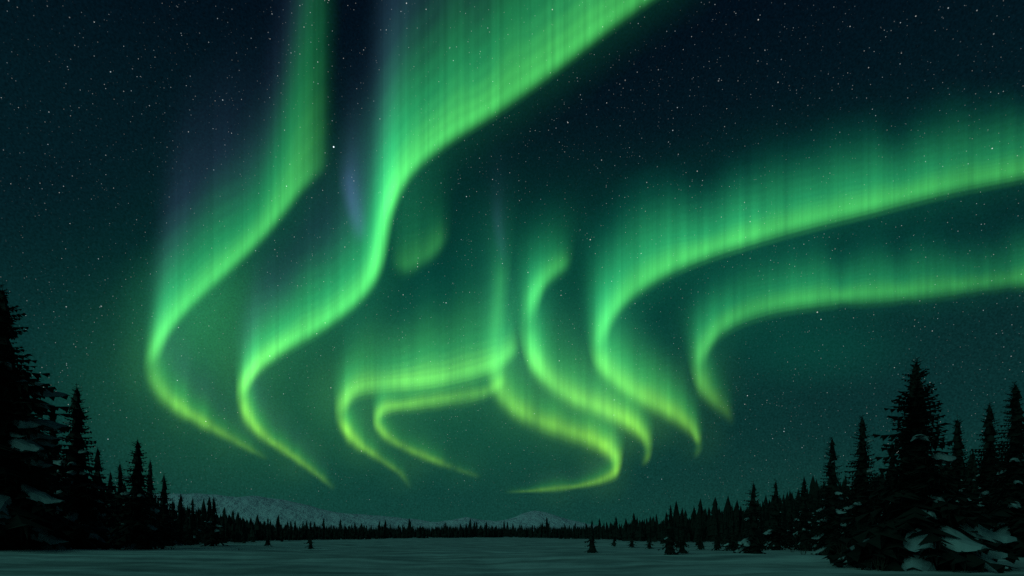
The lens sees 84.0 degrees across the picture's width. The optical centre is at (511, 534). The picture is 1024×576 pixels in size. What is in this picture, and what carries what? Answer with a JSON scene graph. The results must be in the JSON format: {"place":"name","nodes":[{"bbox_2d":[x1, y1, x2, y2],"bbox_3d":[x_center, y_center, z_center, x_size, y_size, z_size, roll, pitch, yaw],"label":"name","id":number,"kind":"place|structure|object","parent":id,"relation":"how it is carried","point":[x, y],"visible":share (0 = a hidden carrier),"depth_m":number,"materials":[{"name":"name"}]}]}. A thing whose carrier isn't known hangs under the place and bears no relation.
{"place":"outdoors","nodes":[
{"label":"outdoors","id":0,"kind":"place"},
{"bbox_2d":[130,493,618,531],"bbox_3d":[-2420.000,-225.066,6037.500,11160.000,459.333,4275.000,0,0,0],"label":"mountains","id":1,"kind":"structure","parent":0,"point":[253,507],"depth_m":5348.81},
{"bbox_2d":[0,537,1023,575],"bbox_3d":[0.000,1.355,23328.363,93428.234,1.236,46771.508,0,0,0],"label":"snow ground","id":2,"kind":"structure","parent":0,"point":[486,556],"depth_m":30.10,"materials":[{"name":"white snow"}]},
{"bbox_2d":[103,476,841,543],"bbox_3d":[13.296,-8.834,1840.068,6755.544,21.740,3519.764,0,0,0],"label":"distant forest","id":3,"kind":"object","parent":2,"relation":"on","point":[251,531],"visible":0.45,"depth_m":153.03,"materials":[{"name":"green plant"}]},
{"bbox_2d":[0,282,1023,572],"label":"foreground spruce","id":4,"kind":"object","parent":2,"relation":"on","point":[52,496],"visible":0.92,"depth_m":42.62,"materials":[{"name":"green plant"}]},
{"bbox_2d":[165,541,886,570],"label":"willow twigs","id":5,"kind":"object","parent":2,"relation":"on","point":[791,551],"visible":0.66,"depth_m":29.29,"materials":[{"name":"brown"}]},
{"bbox_2d":[91,453,1007,549],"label":"spruce trees","id":6,"kind":"object","parent":2,"relation":"on","point":[971,470],"visible":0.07,"depth_m":70.23,"materials":[{"name":"green plant"}]},
{"bbox_2d":[0,0,1023,527],"label":"sky","id":7,"kind":"structure","parent":0,"point":[584,261],"materials":[{"name":"green"}]}
]}

